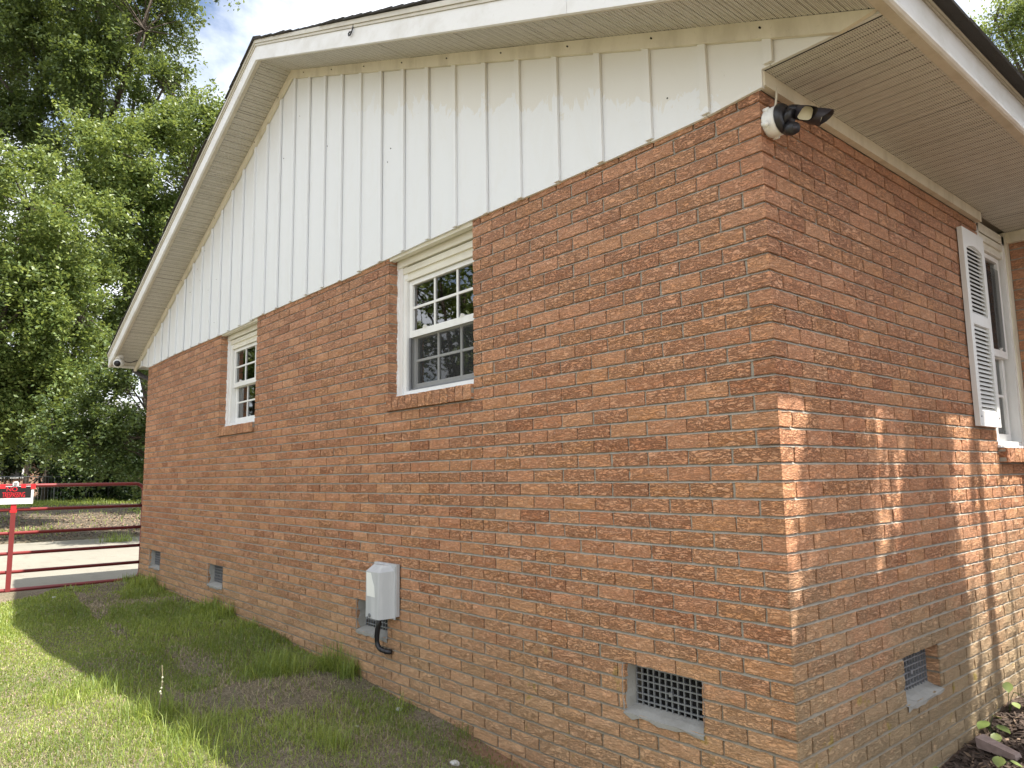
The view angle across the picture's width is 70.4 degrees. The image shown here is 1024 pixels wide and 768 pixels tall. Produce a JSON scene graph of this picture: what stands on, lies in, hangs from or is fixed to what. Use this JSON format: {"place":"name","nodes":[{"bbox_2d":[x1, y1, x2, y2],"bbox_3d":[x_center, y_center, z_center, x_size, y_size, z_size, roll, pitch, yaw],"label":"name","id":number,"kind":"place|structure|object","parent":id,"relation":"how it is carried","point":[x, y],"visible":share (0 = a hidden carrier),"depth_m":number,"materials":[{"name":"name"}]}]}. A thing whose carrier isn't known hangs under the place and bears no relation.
{"place":"outdoors","nodes":[
{"label":"outdoors","id":0,"kind":"place"},
{"bbox_2d":[0,536,139,588],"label":"driveway","id":1,"kind":"structure","parent":0,"point":[43,560],"depth_m":12.21,"materials":[{"name":"concrete"}]},
{"bbox_2d":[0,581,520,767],"bbox_3d":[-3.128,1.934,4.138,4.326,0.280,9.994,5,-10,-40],"label":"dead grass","id":2,"kind":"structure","parent":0,"point":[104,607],"depth_m":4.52,"materials":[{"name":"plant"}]},
{"bbox_2d":[0,496,1023,767],"bbox_3d":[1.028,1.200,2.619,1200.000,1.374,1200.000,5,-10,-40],"label":"ground","id":3,"kind":"structure","parent":0,"point":[276,704],"depth_m":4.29,"materials":[{"name":"green plant"}]},
{"bbox_2d":[0,432,39,482],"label":"ivy shrub","id":4,"kind":"object","parent":3,"relation":"on","point":[3,478],"visible":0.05,"depth_m":30.97,"materials":[{"name":"green plant"}]},
{"bbox_2d":[18,438,43,483],"bbox_3d":[-19.730,2.935,29.571,2.312,3.847,2.088,2,-8,-24],"label":"sapling","id":5,"kind":"object","parent":3,"relation":"on","point":[27,471],"visible":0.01,"depth_m":29.39,"materials":[{"name":"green plant"}]},
{"bbox_2d":[0,408,74,492],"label":"ivy shrub","id":6,"kind":"object","parent":3,"relation":"on","point":[12,467],"visible":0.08,"depth_m":30.38,"materials":[{"name":"green plant"}]},
{"bbox_2d":[22,408,59,500],"bbox_3d":[-19.045,2.868,29.624,1.754,4.002,3.138,-5,-8,27],"label":"sapling","id":7,"kind":"object","parent":3,"relation":"on","point":[42,496],"depth_m":29.30,"materials":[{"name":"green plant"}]},
{"bbox_2d":[0,476,125,500],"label":"wire fence","id":8,"kind":"object","parent":3,"relation":"on","point":[55,481],"visible":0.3,"depth_m":29.15,"materials":[{"name":"black metal"}]},
{"bbox_2d":[0,511,140,543],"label":"roadside leaf litter","id":9,"kind":"object","parent":3,"relation":"on","point":[59,516],"visible":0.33,"depth_m":20.22,"materials":[{"name":"brown plant"}]},
{"bbox_2d":[0,496,140,537],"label":"grass","id":10,"kind":"structure","parent":3,"relation":"on","point":[55,502],"depth_m":26.84,"materials":[{"name":"green plant"}]},
{"bbox_2d":[31,446,110,500],"bbox_3d":[-18.621,3.735,30.893,4.994,4.286,3.553,-7,-10,40],"label":"ivy shrub","id":11,"kind":"object","parent":3,"relation":"on","point":[50,493],"visible":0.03,"depth_m":29.77,"materials":[{"name":"green plant"}]},
{"bbox_2d":[0,482,143,592],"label":"tube gate","id":12,"kind":"structure","parent":3,"relation":"on","point":[11,533],"depth_m":8.97,"materials":[{"name":"red metal"}]},
{"bbox_2d":[0,481,35,504],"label":"no trespassing sign","id":13,"kind":"object","parent":12,"relation":"attached to","point":[15,493],"visible":1,"depth_m":8.69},
{"bbox_2d":[0,400,143,495],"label":"neighbour house","id":14,"kind":"structure","parent":3,"relation":"on","point":[20,479],"depth_m":33.56,"materials":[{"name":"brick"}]},
{"bbox_2d":[0,452,23,477],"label":"window","id":15,"kind":"structure","parent":14,"relation":"in","point":[16,474],"depth_m":33.40,"materials":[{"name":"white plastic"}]},
{"bbox_2d":[0,123,148,476],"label":"broad tree","id":16,"kind":"object","parent":3,"relation":"on","point":[44,288],"visible":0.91,"depth_m":19.31,"materials":[{"name":"green plant"}]},
{"bbox_2d":[1,324,148,523],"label":"tree","id":17,"kind":"object","parent":3,"relation":"on","point":[107,424],"visible":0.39,"depth_m":16.92,"materials":[{"name":"green plant"}]},
{"bbox_2d":[32,433,135,500],"bbox_3d":[-17.692,3.622,30.528,4.262,4.745,3.416,5,-10,-40],"label":"ivy shrub","id":18,"kind":"object","parent":3,"relation":"on","point":[72,490],"visible":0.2,"depth_m":29.49,"materials":[{"name":"green plant"}]},
{"bbox_2d":[75,430,144,499],"bbox_3d":[-16.397,3.533,31.293,4.748,4.761,4.152,5,-10,-40],"label":"ivy shrub","id":19,"kind":"object","parent":3,"relation":"on","point":[111,491],"visible":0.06,"depth_m":30.05,"materials":[{"name":"green plant"}]},
{"bbox_2d":[7,77,227,394],"bbox_3d":[-11.549,-2.933,24.888,11.332,14.775,6.732,1,-7,-12],"label":"leafy tree","id":20,"kind":"object","parent":3,"relation":"on","point":[170,130],"visible":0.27,"depth_m":23.75,"materials":[{"name":"green plant"}]},
{"bbox_2d":[0,0,244,400],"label":"tall oak","id":21,"kind":"object","parent":3,"relation":"on","point":[80,64],"visible":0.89,"depth_m":26.04,"materials":[{"name":"green plant"}]},
{"bbox_2d":[101,414,144,501],"bbox_3d":[-15.344,3.308,31.193,4.529,4.768,3.796,5,-10,-40],"label":"ivy shrub","id":22,"kind":"object","parent":3,"relation":"on","point":[123,492],"visible":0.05,"depth_m":29.61,"materials":[{"name":"green plant"}]},
{"bbox_2d":[157,669,163,718],"bbox_3d":[-1.990,1.753,4.105,0.026,0.301,0.071,1,-7,-14],"label":"seed stalk","id":23,"kind":"object","parent":3,"relation":"on","point":[162,677],"visible":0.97,"depth_m":4.11,"materials":[{"name":"beige plant"}]},
{"bbox_2d":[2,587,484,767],"bbox_3d":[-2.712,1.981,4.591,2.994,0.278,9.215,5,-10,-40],"label":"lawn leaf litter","id":24,"kind":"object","parent":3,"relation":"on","point":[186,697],"visible":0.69,"depth_m":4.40,"materials":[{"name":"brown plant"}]},
{"bbox_2d":[450,760,459,765],"bbox_3d":[-0.276,1.841,3.525,0.043,0.024,0.065,5,-10,-40],"label":"stone","id":25,"kind":"object","parent":3,"relation":"on","point":[453,763],"visible":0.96,"depth_m":3.52,"materials":[{"name":"white stone"}]},
{"bbox_2d":[106,0,1023,767],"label":"brick house","id":26,"kind":"structure","parent":3,"relation":"on","point":[616,382],"depth_m":3.71,"materials":[{"name":"orange brick"}]},
{"bbox_2d":[113,355,137,367],"bbox_3d":[-5.255,-0.295,9.818,0.174,0.187,0.344,-3,-8,15],"label":"bullet camera","id":27,"kind":"object","parent":26,"relation":"attached to","point":[118,361],"visible":1,"depth_m":9.68,"materials":[{"name":"white plastic"}]},
{"bbox_2d":[222,318,258,426],"bbox_3d":[-2.653,-0.079,7.214,0.155,0.993,0.991,5,-10,-40],"label":"window","id":28,"kind":"structure","parent":26,"relation":"in","point":[242,341],"depth_m":7.38,"materials":[{"name":"white plastic"}]},
{"bbox_2d":[366,561,399,654],"bbox_3d":[-0.853,1.455,4.703,0.121,0.571,0.279,5,-10,-40],"label":"utility box","id":29,"kind":"object","parent":26,"relation":"attached to","point":[382,590],"visible":1,"depth_m":4.65,"materials":[{"name":"grey plastic"}]},
{"bbox_2d":[390,221,474,396],"bbox_3d":[-0.484,-0.432,4.704,0.155,0.993,0.975,5,-10,-40],"label":"window","id":30,"kind":"structure","parent":26,"relation":"in","point":[435,308],"depth_m":4.77,"materials":[{"name":"white plastic"}]},
{"bbox_2d":[761,87,833,139],"bbox_3d":[1.143,-1.091,2.897,0.303,0.244,0.159,-1,-7,3],"label":"floodlight camera","id":31,"kind":"object","parent":26,"relation":"attached to","point":[778,120],"visible":1,"depth_m":2.87,"materials":[{"name":"black plastic"}]},
{"bbox_2d":[974,222,1023,448],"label":"window","id":32,"kind":"structure","parent":26,"relation":"in","point":[996,249],"depth_m":4.80,"materials":[{"name":"beige paint"}]},
{"bbox_2d":[944,694,1023,767],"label":"bark mulch","id":33,"kind":"object","parent":3,"relation":"on","point":[973,751],"visible":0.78,"depth_m":3.53,"materials":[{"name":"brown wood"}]},
{"bbox_2d":[977,715,1010,741],"bbox_3d":[2.431,1.733,3.650,0.178,0.105,0.117,2,-8,-23],"label":"seedling","id":34,"kind":"object","parent":33,"relation":"on","point":[984,724],"visible":0.85,"depth_m":3.65,"materials":[{"name":"green plant"}]},
{"bbox_2d":[975,734,1021,760],"bbox_3d":[2.321,1.728,3.456,0.070,0.058,0.196,3,-8,-25],"label":"brick","id":35,"kind":"object","parent":33,"relation":"on","point":[987,743],"visible":0.93,"depth_m":3.45,"materials":[{"name":"brick"}]},
{"bbox_2d":[992,756,1022,767],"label":"seedling","id":36,"kind":"object","parent":33,"relation":"on","point":[998,761],"visible":1,"depth_m":3.30,"materials":[{"name":"green plant"}]},
{"bbox_2d":[1002,682,1023,711],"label":"seedling","id":37,"kind":"object","parent":33,"relation":"on","point":[1008,687],"visible":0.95,"depth_m":3.89,"materials":[{"name":"green plant"}]},
{"bbox_2d":[968,0,1023,76],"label":"backyard tree","id":38,"kind":"object","parent":3,"relation":"on","point":[1015,9],"visible":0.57,"depth_m":15.80,"materials":[{"name":"green plant"}]},
{"bbox_2d":[0,0,1023,401],"label":"sky","id":39,"kind":"structure","parent":0,"point":[228,36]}
]}

